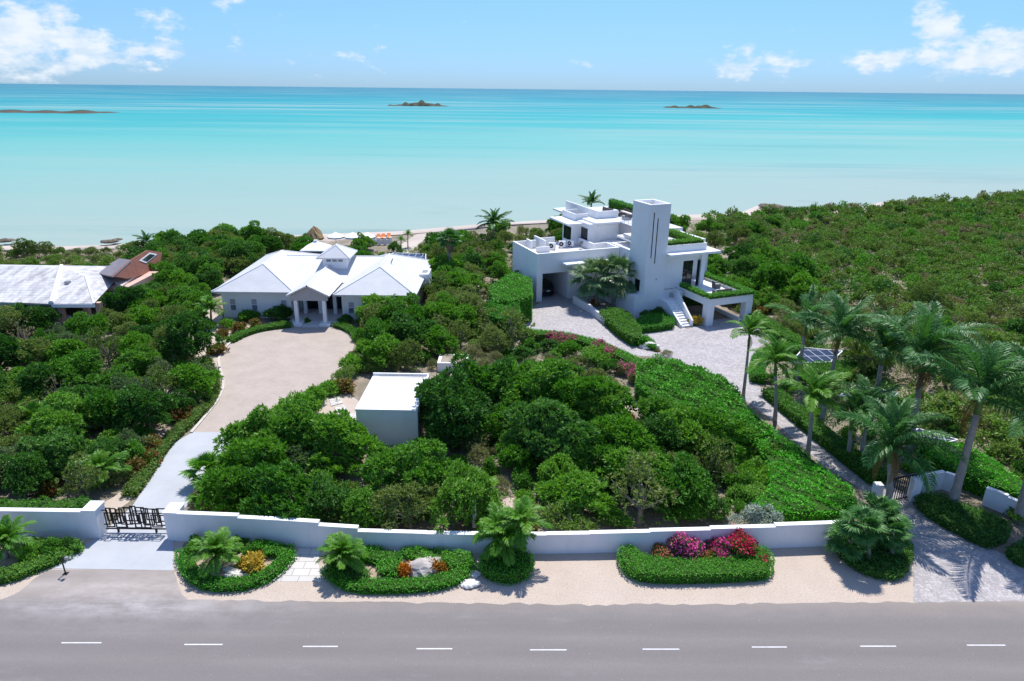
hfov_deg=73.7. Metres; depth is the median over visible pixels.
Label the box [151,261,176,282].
garden tree
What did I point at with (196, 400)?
undergrowth
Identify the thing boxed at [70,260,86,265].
scrub bush
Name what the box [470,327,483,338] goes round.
scrub bush
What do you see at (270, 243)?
garden tree
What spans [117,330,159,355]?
garden tree
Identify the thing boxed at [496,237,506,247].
garden tree
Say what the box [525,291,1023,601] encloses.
cobbled drive
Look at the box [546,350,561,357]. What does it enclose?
leafy shrub
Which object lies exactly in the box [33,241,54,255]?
garden tree
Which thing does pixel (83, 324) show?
garden tree
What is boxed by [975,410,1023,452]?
scrub bush
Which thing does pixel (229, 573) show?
rock
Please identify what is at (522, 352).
shrub
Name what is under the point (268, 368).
paved drive
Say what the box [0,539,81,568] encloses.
planting bed
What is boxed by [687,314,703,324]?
croton
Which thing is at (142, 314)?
garden tree
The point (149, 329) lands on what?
garden tree
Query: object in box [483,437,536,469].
garden tree
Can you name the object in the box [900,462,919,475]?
leafy shrub
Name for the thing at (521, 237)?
scrub bush
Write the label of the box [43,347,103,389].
garden tree
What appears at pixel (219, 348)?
shrub
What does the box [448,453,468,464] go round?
leafy shrub
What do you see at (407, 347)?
garden tree
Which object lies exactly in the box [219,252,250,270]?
garden tree
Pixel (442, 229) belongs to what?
beach
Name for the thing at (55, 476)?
scrub bush
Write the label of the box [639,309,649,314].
shrub
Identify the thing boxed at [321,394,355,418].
stone steps
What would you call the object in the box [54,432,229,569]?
concrete drive
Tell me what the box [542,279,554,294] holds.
parked car
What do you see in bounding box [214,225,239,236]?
garden tree
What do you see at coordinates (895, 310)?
garden tree
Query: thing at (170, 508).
gate pillar
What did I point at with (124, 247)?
scrub bush
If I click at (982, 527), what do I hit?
bed hedge
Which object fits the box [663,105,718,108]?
islet
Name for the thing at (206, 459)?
fan palm
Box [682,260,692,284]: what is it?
sliding door
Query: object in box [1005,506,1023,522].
leafy shrub
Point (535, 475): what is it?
leafy shrub
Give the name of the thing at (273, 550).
bed hedge
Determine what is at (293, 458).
garden tree
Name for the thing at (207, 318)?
shrub
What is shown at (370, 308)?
garden tree
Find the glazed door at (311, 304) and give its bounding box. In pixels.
[302,295,341,308]
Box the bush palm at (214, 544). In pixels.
[188,526,243,577]
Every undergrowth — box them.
[0,346,202,496]
[3,249,285,278]
[198,408,734,526]
[336,267,509,399]
[368,224,773,294]
[491,348,634,403]
[714,201,1023,474]
[766,333,1023,524]
[951,366,1023,480]
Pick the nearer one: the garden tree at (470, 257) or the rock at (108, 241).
the garden tree at (470, 257)
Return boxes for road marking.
[62,642,1005,649]
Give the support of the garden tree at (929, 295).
on the ground at (364, 379)
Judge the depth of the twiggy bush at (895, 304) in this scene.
84.80 m
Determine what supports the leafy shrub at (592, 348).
on the ground at (364, 379)
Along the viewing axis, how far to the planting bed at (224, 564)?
39.56 m
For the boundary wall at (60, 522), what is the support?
on the ground at (364, 379)
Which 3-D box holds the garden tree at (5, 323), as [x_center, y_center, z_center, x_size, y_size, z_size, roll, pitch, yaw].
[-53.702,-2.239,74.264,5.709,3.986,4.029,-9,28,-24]
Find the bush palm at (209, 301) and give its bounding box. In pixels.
[194,295,227,319]
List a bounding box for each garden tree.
[0,259,15,264]
[0,302,29,329]
[0,304,46,336]
[0,332,34,370]
[0,336,62,367]
[0,371,9,397]
[0,404,31,436]
[0,429,34,448]
[0,441,36,479]
[0,449,53,498]
[4,237,39,257]
[7,319,46,339]
[7,362,44,391]
[12,361,67,401]
[14,305,62,332]
[14,390,102,450]
[16,425,92,480]
[21,328,56,346]
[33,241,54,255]
[37,373,74,403]
[42,338,88,360]
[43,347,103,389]
[45,322,71,334]
[50,330,96,348]
[55,450,108,499]
[57,384,110,412]
[63,311,112,340]
[76,387,133,431]
[82,436,131,476]
[84,326,122,364]
[89,365,136,386]
[98,285,148,313]
[98,307,123,323]
[102,372,158,417]
[103,311,134,334]
[109,383,178,429]
[110,335,123,354]
[111,428,154,449]
[112,321,138,337]
[112,343,168,371]
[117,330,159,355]
[117,375,147,389]
[123,298,164,315]
[124,305,160,324]
[125,245,162,259]
[127,319,167,338]
[128,240,146,250]
[128,286,167,309]
[136,283,162,293]
[141,239,171,252]
[143,324,188,357]
[144,279,174,287]
[146,356,172,376]
[146,364,184,395]
[149,263,163,270]
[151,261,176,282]
[152,228,180,241]
[155,304,185,322]
[156,247,168,259]
[157,285,183,308]
[157,309,224,360]
[160,230,188,242]
[160,389,196,412]
[161,251,174,260]
[162,243,181,252]
[162,300,208,318]
[163,285,205,309]
[166,267,195,288]
[167,252,186,269]
[167,362,223,399]
[169,253,202,274]
[170,235,197,252]
[178,242,207,258]
[178,276,211,291]
[186,229,206,242]
[186,251,198,264]
[191,288,211,302]
[192,249,225,271]
[192,255,222,280]
[192,359,212,370]
[194,240,215,250]
[195,232,217,246]
[195,268,224,287]
[195,462,253,512]
[206,234,234,246]
[207,222,235,233]
[207,228,235,237]
[208,238,237,254]
[209,252,226,258]
[212,403,296,452]
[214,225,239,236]
[215,434,307,484]
[218,238,259,265]
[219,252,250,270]
[232,460,325,519]
[239,220,266,238]
[244,240,265,254]
[248,235,283,251]
[253,252,264,262]
[255,398,330,454]
[265,227,287,244]
[277,233,293,249]
[284,444,325,476]
[288,235,319,251]
[294,408,388,481]
[295,472,352,522]
[320,414,359,457]
[333,486,387,527]
[350,232,377,247]
[351,244,375,255]
[354,293,389,323]
[354,315,396,346]
[355,332,410,367]
[359,437,456,499]
[360,302,392,328]
[368,480,440,529]
[376,298,425,333]
[385,337,424,370]
[386,312,439,348]
[393,291,429,322]
[413,365,502,438]
[413,410,475,454]
[419,324,460,354]
[419,404,447,428]
[420,241,453,264]
[421,270,451,296]
[421,301,471,331]
[424,231,452,253]
[425,265,454,290]
[425,286,457,303]
[425,291,458,306]
[427,254,461,272]
[428,458,494,533]
[431,314,457,334]
[431,352,518,405]
[434,271,468,292]
[440,269,475,293]
[445,303,483,327]
[448,318,475,347]
[452,238,465,252]
[452,290,483,325]
[453,229,473,244]
[453,243,468,254]
[453,266,488,290]
[454,244,484,253]
[454,245,487,263]
[454,283,486,298]
[455,260,466,269]
[456,252,487,275]
[457,403,497,442]
[464,262,485,283]
[468,230,479,239]
[469,240,488,252]
[472,356,532,399]
[473,232,501,244]
[474,301,491,324]
[474,323,515,351]
[475,307,499,333]
[478,240,507,256]
[480,250,493,265]
[482,404,513,443]
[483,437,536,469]
[484,230,500,239]
[485,220,510,233]
[486,251,508,268]
[486,306,539,346]
[487,239,507,257]
[488,259,511,279]
[489,357,577,420]
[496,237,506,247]
[497,378,558,416]
[498,229,517,241]
[498,397,600,462]
[499,415,540,447]
[527,229,543,239]
[527,420,563,460]
[533,450,588,503]
[535,469,617,518]
[544,374,637,426]
[545,216,562,232]
[549,227,562,236]
[555,230,562,241]
[566,433,620,476]
[568,375,630,422]
[590,411,667,460]
[594,442,670,505]
[604,448,679,523]
[636,392,681,426]
[639,412,691,461]
[644,450,715,524]
[651,403,727,469]
[656,404,758,456]
[665,450,703,481]
[670,213,690,231]
[686,428,735,480]
[695,216,723,234]
[706,229,725,248]
[707,253,719,265]
[707,255,731,273]
[712,267,726,277]
[722,241,765,261]
[724,273,745,283]
[725,222,751,240]
[727,255,759,278]
[728,254,770,274]
[734,220,765,232]
[737,278,755,290]
[746,287,761,305]
[748,260,793,298]
[749,239,783,262]
[757,293,790,307]
[760,285,780,297]
[763,215,782,227]
[770,298,795,319]
[775,251,819,283]
[786,270,830,305]
[840,330,899,372]
[870,308,920,349]
[902,282,955,308]
[914,315,961,348]
[929,346,976,390]
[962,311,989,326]
[1001,352,1023,395]
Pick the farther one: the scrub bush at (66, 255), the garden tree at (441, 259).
the scrub bush at (66, 255)
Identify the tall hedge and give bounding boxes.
[484,299,520,339]
[488,272,533,323]
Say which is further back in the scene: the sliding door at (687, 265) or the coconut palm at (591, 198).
the coconut palm at (591, 198)
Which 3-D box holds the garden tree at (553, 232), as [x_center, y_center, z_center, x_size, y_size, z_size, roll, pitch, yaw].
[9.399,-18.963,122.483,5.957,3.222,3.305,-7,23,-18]
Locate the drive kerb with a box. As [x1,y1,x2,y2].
[190,341,231,432]
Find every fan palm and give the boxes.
[178,450,217,486]
[567,256,622,306]
[594,252,636,306]
[822,517,877,561]
[836,504,891,558]
[858,490,907,529]
[878,512,914,554]
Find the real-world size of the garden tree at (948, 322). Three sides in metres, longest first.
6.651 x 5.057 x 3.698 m
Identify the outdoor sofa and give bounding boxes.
[602,207,622,215]
[619,208,632,215]
[712,288,731,292]
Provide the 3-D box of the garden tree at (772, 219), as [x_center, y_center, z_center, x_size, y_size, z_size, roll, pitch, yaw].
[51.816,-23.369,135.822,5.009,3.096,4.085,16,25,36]
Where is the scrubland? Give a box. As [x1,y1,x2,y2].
[701,189,1023,311]
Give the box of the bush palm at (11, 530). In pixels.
[0,514,36,559]
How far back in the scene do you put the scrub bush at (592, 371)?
64.91 m
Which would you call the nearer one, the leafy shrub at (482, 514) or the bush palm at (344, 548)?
the bush palm at (344, 548)
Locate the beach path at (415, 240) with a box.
[392,233,426,252]
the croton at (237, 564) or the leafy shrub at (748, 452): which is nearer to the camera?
the croton at (237, 564)
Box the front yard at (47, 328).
[0,322,92,331]
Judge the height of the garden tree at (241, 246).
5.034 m
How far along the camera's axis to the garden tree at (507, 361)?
55.69 m
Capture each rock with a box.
[0,238,12,242]
[100,239,116,243]
[222,566,233,571]
[224,570,233,576]
[232,568,242,576]
[408,555,436,577]
[431,557,446,575]
[460,578,480,588]
[468,570,480,578]
[638,342,659,348]
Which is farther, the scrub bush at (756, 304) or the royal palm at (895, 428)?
the scrub bush at (756, 304)
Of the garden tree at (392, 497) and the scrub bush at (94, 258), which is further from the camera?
the scrub bush at (94, 258)
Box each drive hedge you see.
[0,495,92,507]
[120,366,221,498]
[224,321,293,342]
[243,508,308,516]
[332,320,357,335]
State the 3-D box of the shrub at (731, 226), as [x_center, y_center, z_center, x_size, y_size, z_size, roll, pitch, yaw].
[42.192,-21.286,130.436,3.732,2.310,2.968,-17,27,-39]
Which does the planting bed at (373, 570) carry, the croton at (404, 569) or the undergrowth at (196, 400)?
the croton at (404, 569)
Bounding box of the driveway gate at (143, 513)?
[101,506,165,532]
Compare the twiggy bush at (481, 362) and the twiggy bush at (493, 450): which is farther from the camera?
the twiggy bush at (481, 362)
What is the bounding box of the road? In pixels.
[0,599,1023,680]
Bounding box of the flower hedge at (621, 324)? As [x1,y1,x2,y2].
[598,306,641,345]
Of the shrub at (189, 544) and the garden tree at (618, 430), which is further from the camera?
the garden tree at (618, 430)
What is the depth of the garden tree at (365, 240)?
113.56 m
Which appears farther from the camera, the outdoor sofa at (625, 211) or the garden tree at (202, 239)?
the garden tree at (202, 239)
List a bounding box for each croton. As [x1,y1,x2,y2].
[235,558,242,568]
[239,550,265,574]
[397,559,410,577]
[430,557,447,574]
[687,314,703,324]
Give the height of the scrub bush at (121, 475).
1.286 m
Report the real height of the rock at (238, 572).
0.284 m
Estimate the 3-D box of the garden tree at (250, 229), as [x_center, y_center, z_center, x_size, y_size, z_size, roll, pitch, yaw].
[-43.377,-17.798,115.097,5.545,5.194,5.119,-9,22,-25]
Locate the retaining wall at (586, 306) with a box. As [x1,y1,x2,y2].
[573,296,604,322]
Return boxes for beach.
[1,199,914,250]
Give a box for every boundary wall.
[0,507,87,537]
[171,511,841,553]
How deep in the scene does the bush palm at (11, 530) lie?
39.32 m
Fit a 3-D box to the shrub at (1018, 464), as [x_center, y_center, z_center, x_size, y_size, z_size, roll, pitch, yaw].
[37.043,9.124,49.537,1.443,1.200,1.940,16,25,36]
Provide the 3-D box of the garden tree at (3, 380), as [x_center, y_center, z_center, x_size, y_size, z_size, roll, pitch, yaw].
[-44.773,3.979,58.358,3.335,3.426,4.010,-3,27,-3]
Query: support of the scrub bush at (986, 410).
on the ground at (364, 379)
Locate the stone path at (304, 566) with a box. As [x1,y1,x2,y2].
[271,547,321,580]
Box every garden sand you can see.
[317,391,357,460]
[502,498,519,507]
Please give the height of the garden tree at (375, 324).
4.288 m
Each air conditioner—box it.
[549,242,555,249]
[559,241,565,247]
[567,240,573,246]
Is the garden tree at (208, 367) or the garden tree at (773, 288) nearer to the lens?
the garden tree at (208, 367)
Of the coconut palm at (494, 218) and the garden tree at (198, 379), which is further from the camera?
the coconut palm at (494, 218)
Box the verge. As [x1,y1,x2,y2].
[0,537,940,605]
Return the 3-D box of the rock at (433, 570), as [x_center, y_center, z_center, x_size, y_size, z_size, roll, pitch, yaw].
[-4.535,12.876,39.174,1.753,0.568,1.459,1,20,0]
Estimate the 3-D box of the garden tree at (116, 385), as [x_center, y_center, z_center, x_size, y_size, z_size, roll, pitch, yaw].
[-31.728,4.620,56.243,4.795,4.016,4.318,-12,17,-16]
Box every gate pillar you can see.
[80,501,109,537]
[162,503,184,540]
[871,482,883,504]
[906,476,922,501]
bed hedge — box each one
[0,547,73,584]
[22,535,85,553]
[174,548,297,593]
[251,539,296,558]
[321,558,478,595]
[326,553,372,580]
[356,544,402,565]
[376,559,401,577]
[400,545,473,570]
[835,525,914,581]
[913,491,1012,548]
[1005,537,1023,567]
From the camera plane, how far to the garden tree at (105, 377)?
60.52 m
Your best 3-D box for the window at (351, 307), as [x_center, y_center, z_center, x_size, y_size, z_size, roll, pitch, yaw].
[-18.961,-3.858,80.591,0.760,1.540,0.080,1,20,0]
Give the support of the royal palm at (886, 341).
on the ground at (364, 379)
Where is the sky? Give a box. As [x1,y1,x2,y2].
[0,0,1023,93]
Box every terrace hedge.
[679,282,707,296]
[704,271,748,289]
[704,288,754,298]
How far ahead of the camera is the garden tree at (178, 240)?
106.63 m
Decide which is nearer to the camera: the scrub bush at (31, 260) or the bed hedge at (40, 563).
the bed hedge at (40, 563)
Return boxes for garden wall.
[918,470,954,492]
[981,486,1017,514]
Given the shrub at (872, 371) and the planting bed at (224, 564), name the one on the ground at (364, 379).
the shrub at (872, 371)
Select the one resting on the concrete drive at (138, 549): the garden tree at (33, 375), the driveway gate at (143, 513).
the driveway gate at (143, 513)
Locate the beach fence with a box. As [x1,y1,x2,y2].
[370,237,391,244]
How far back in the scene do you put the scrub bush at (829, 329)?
76.92 m
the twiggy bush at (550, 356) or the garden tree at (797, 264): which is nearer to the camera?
the twiggy bush at (550, 356)
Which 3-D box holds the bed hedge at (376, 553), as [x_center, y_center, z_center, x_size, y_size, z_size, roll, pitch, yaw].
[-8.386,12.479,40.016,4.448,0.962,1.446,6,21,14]
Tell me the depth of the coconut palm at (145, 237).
109.64 m
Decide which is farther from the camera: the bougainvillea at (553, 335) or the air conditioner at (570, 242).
the air conditioner at (570, 242)
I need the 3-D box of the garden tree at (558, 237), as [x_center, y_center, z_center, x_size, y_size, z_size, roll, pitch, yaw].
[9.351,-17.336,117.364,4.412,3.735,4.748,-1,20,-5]
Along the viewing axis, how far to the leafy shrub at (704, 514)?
43.53 m
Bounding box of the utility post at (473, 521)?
[472,501,475,527]
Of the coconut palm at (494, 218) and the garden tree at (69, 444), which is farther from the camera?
the coconut palm at (494, 218)
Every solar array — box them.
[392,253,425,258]
[790,347,842,368]
[839,386,897,396]
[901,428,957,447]
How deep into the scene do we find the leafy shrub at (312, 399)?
57.56 m
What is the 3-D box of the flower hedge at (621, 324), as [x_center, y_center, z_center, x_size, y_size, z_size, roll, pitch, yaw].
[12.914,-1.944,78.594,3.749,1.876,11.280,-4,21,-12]
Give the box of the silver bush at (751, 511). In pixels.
[727,501,784,524]
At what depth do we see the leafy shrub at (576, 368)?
65.36 m
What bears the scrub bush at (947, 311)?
on the ground at (364, 379)
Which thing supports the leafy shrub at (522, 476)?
on the ground at (364, 379)
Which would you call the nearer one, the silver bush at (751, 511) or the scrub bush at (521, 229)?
the silver bush at (751, 511)
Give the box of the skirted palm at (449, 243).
[435,227,463,261]
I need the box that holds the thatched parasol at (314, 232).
[307,226,323,239]
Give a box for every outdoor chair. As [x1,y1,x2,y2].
[622,214,631,219]
[712,281,720,287]
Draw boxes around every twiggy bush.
[62,476,88,489]
[427,358,437,369]
[463,341,484,359]
[466,443,496,465]
[476,357,494,366]
[486,350,503,360]
[490,441,502,453]
[494,474,511,493]
[523,355,538,362]
[528,501,548,518]
[541,351,555,361]
[604,374,621,384]
[627,372,635,383]
[710,462,741,483]
[774,306,794,321]
[886,298,903,308]
[893,361,924,381]
[943,313,966,324]
[943,389,972,415]
[955,422,983,436]
[982,322,1004,339]
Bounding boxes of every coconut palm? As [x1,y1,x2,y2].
[131,230,154,247]
[396,236,406,249]
[405,230,412,246]
[475,208,513,239]
[578,190,604,206]
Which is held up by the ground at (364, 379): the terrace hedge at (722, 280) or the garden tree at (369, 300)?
the garden tree at (369, 300)
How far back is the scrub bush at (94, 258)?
104.20 m
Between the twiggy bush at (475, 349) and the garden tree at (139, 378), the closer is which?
the garden tree at (139, 378)
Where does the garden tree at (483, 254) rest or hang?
on the ground at (364, 379)
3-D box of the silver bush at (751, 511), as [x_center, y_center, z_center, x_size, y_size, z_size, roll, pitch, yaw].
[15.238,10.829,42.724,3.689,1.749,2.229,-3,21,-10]
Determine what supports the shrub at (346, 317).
on the ground at (364, 379)
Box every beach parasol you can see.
[327,232,343,239]
[344,232,357,245]
[361,232,375,238]
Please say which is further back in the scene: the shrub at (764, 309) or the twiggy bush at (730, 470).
the shrub at (764, 309)
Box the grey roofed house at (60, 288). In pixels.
[0,264,158,326]
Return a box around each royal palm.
[727,310,779,395]
[745,334,807,421]
[765,284,851,383]
[774,363,858,456]
[789,292,894,422]
[806,380,892,452]
[831,391,966,507]
[837,303,947,424]
[837,374,913,453]
[860,300,1013,456]
[905,330,1023,502]
[966,341,1023,524]
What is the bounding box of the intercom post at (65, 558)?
[61,556,68,574]
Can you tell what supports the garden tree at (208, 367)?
on the ground at (364, 379)
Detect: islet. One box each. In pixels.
[0,109,118,113]
[387,100,444,105]
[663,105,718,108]
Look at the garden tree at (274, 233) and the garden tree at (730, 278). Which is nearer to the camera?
the garden tree at (730, 278)
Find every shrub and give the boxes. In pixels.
[11,543,39,563]
[18,400,47,422]
[32,477,64,498]
[39,537,65,554]
[61,535,80,552]
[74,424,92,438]
[82,263,96,265]
[95,427,126,442]
[118,361,144,376]
[119,438,154,464]
[121,454,149,477]
[129,424,156,436]
[132,446,162,462]
[141,433,162,449]
[169,406,193,422]
[172,359,188,367]
[182,401,194,412]
[184,473,227,505]
[184,533,202,553]
[202,316,217,327]
[205,341,229,354]
[217,327,229,339]
[218,318,235,327]
[225,534,249,555]
[228,321,247,332]
[237,309,260,321]
[240,538,268,557]
[249,317,261,326]
[262,305,289,318]
[271,394,307,411]
[272,304,292,320]
[284,389,322,412]
[305,383,329,407]
[307,465,339,501]
[317,379,340,396]
[334,377,356,395]
[336,313,354,322]
[337,352,370,373]
[351,327,360,341]
[354,314,364,325]
[359,484,383,496]
[384,498,416,525]
[387,240,403,252]
[415,348,433,361]
[419,504,439,517]
[433,455,453,487]
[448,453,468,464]
[461,466,500,493]
[474,510,496,530]
[476,427,498,446]
[477,487,502,512]
[481,458,500,474]
[501,348,513,355]
[508,344,535,360]
[511,464,532,490]
[514,488,534,502]
[517,336,540,350]
[524,518,538,531]
[527,453,547,468]
[532,469,548,482]
[534,478,553,503]
[539,338,560,350]
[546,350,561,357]
[552,339,581,354]
[571,364,585,376]
[579,344,606,357]
[581,351,612,364]
[581,469,610,501]
[595,506,635,527]
[596,473,617,493]
[597,358,626,371]
[611,486,630,503]
[638,336,647,344]
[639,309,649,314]
[642,334,656,349]
[648,306,666,314]
[659,349,673,355]
[675,505,709,521]
[706,497,731,520]
[714,449,743,467]
[719,470,755,486]
[721,465,742,480]
[722,237,732,243]
[724,223,735,230]
[724,485,739,502]
[732,483,764,502]
[732,498,746,512]
[735,452,749,468]
[735,459,760,471]
[742,466,759,474]
[743,448,758,461]
[749,481,768,494]
[750,455,766,466]
[751,306,769,313]
[751,464,778,487]
[766,373,777,383]
[773,334,780,339]
[778,382,795,391]
[789,372,811,382]
[807,406,827,416]
[837,424,857,440]
[860,429,874,438]
[867,366,883,375]
[867,444,894,457]
[873,436,899,446]
[882,394,911,417]
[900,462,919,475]
[908,390,930,401]
[924,456,940,470]
[943,421,966,433]
[983,447,1005,456]
[988,344,1023,365]
[997,316,1023,336]
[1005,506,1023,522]
[1011,459,1023,475]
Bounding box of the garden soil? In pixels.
[189,302,249,373]
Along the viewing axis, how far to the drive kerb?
60.39 m
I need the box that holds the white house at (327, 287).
[211,244,431,327]
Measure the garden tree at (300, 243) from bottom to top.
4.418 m
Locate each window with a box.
[229,298,236,310]
[251,298,258,310]
[280,300,287,308]
[348,301,354,313]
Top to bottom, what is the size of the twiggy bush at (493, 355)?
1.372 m
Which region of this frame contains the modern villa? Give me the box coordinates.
[513,199,752,327]
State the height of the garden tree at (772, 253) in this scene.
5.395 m
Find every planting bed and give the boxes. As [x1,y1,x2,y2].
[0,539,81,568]
[182,542,274,576]
[326,551,473,578]
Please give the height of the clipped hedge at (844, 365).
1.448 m
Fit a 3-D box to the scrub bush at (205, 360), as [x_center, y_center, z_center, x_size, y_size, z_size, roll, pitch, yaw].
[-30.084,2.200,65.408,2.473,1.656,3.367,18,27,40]
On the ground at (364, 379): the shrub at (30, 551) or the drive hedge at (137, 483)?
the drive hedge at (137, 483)
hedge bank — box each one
[634,353,773,446]
[752,429,857,523]
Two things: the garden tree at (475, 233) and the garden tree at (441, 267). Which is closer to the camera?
the garden tree at (441, 267)
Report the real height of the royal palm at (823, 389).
7.205 m
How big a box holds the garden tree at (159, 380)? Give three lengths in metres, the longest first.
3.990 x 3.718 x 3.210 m
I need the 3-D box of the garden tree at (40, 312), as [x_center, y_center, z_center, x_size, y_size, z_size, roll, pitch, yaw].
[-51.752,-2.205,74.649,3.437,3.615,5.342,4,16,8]
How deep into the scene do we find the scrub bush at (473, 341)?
71.46 m
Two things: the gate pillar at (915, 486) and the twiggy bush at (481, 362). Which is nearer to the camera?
the gate pillar at (915, 486)
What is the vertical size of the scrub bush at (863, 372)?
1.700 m
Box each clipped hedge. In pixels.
[517,326,643,363]
[616,543,775,584]
[635,312,675,332]
[682,296,700,305]
[748,312,811,347]
[748,342,800,383]
[761,386,886,485]
[804,359,878,382]
[915,439,1022,498]
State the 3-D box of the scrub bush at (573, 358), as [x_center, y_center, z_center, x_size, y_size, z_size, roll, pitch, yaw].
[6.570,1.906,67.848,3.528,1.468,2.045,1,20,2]
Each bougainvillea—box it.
[545,331,562,341]
[558,331,577,343]
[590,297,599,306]
[590,337,607,346]
[603,344,616,358]
[612,359,636,375]
[627,368,638,380]
[650,541,673,558]
[666,530,705,561]
[696,549,720,558]
[703,536,734,557]
[724,523,770,561]
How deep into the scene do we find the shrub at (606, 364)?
66.14 m
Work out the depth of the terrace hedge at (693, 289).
82.01 m
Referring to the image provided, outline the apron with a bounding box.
[0,570,188,603]
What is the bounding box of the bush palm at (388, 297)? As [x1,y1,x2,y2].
[377,293,395,307]
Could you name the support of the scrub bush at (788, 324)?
on the ground at (364, 379)
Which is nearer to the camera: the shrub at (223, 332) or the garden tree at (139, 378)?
the garden tree at (139, 378)
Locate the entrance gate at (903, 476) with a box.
[893,472,922,500]
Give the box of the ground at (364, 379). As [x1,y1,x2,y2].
[0,207,1023,562]
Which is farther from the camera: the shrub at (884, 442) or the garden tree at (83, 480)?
the shrub at (884, 442)
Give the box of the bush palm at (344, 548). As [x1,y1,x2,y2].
[316,531,368,570]
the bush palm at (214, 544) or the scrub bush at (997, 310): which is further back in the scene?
the scrub bush at (997, 310)
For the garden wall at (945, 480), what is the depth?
47.30 m
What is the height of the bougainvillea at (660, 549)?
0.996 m
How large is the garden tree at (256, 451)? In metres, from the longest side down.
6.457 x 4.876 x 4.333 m
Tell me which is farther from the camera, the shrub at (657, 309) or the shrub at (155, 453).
the shrub at (657, 309)
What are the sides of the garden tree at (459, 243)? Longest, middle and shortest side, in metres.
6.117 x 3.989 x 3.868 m
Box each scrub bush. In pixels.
[0,380,21,402]
[2,394,48,413]
[14,256,40,264]
[34,473,58,487]
[40,253,62,262]
[45,259,60,264]
[51,247,65,253]
[62,251,75,261]
[63,254,84,264]
[64,247,83,254]
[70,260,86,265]
[83,246,99,255]
[88,253,106,263]
[97,254,116,265]
[99,246,113,252]
[101,470,134,484]
[112,249,124,257]
[114,242,141,251]
[121,252,135,258]
[161,350,194,363]
[187,354,214,367]
[187,484,225,511]
[230,264,246,274]
[330,365,355,380]
[336,479,361,489]
[358,356,383,372]
[416,241,429,248]
[418,245,428,254]
[446,345,463,353]
[453,425,491,451]
[466,337,487,350]
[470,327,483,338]
[480,283,493,297]
[516,225,529,234]
[517,234,526,240]
[529,227,545,235]
[538,498,597,530]
[563,354,594,367]
[579,367,608,376]
[690,230,706,237]
[733,298,760,311]
[749,441,784,458]
[775,318,802,333]
[790,303,803,312]
[801,327,825,341]
[816,300,833,315]
[823,326,841,337]
[845,307,873,326]
[846,354,896,367]
[847,367,868,381]
[861,307,871,313]
[898,300,935,317]
[903,396,928,412]
[920,391,973,423]
[921,420,936,430]
[927,386,946,397]
[937,307,969,325]
[942,301,966,312]
[954,305,988,322]
[959,330,991,352]
[959,404,1018,431]
[963,391,984,403]
[966,323,1021,346]
[969,394,1012,413]
[972,302,986,312]
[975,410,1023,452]
[983,303,1007,323]
[985,292,1023,315]
[986,436,1023,462]
[989,314,1019,325]
[1000,301,1023,320]
[1009,332,1023,345]
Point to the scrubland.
(978, 222)
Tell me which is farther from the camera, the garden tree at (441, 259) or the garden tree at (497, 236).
the garden tree at (497, 236)
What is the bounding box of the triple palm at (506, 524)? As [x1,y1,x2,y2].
[471,495,552,566]
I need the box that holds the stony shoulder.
[104,449,169,514]
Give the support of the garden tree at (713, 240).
on the ground at (364, 379)
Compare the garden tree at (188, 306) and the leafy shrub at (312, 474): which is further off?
the garden tree at (188, 306)
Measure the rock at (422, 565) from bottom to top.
0.744 m
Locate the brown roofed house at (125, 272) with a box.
[99,250,161,287]
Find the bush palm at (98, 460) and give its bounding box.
[67,448,131,486]
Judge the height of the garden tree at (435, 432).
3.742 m
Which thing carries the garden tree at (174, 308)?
on the ground at (364, 379)
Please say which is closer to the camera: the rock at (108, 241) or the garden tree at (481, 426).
the garden tree at (481, 426)
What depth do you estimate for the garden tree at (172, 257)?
94.34 m
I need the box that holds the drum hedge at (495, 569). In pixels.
[478,545,535,585]
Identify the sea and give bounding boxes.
[0,84,1023,245]
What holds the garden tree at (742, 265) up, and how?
on the ground at (364, 379)
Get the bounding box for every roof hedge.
[607,198,632,210]
[668,237,704,245]
[669,228,696,239]
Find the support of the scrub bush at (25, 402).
on the ground at (364, 379)
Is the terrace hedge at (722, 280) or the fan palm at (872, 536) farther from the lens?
the terrace hedge at (722, 280)
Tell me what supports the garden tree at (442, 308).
on the ground at (364, 379)
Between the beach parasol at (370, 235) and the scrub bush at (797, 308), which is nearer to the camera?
the scrub bush at (797, 308)
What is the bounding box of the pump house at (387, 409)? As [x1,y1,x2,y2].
[355,372,429,444]
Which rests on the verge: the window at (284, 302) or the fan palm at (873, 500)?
the fan palm at (873, 500)
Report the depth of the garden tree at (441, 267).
90.18 m
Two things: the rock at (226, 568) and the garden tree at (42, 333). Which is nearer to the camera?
the rock at (226, 568)
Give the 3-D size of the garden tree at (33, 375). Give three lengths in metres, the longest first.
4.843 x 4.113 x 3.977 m
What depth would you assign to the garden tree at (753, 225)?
127.15 m
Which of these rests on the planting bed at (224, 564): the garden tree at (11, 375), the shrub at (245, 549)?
the shrub at (245, 549)
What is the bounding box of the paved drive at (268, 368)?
[194,325,353,431]
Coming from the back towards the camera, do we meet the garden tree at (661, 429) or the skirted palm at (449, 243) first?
the skirted palm at (449, 243)
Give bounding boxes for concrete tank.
[437,354,469,371]
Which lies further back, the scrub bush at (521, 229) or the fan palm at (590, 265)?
the scrub bush at (521, 229)
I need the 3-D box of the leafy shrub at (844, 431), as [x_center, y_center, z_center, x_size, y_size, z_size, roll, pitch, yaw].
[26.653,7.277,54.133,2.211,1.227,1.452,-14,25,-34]
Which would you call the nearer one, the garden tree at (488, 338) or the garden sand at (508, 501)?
the garden sand at (508, 501)
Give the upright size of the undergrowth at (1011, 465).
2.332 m
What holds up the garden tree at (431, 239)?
on the ground at (364, 379)
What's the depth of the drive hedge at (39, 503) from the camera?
42.92 m

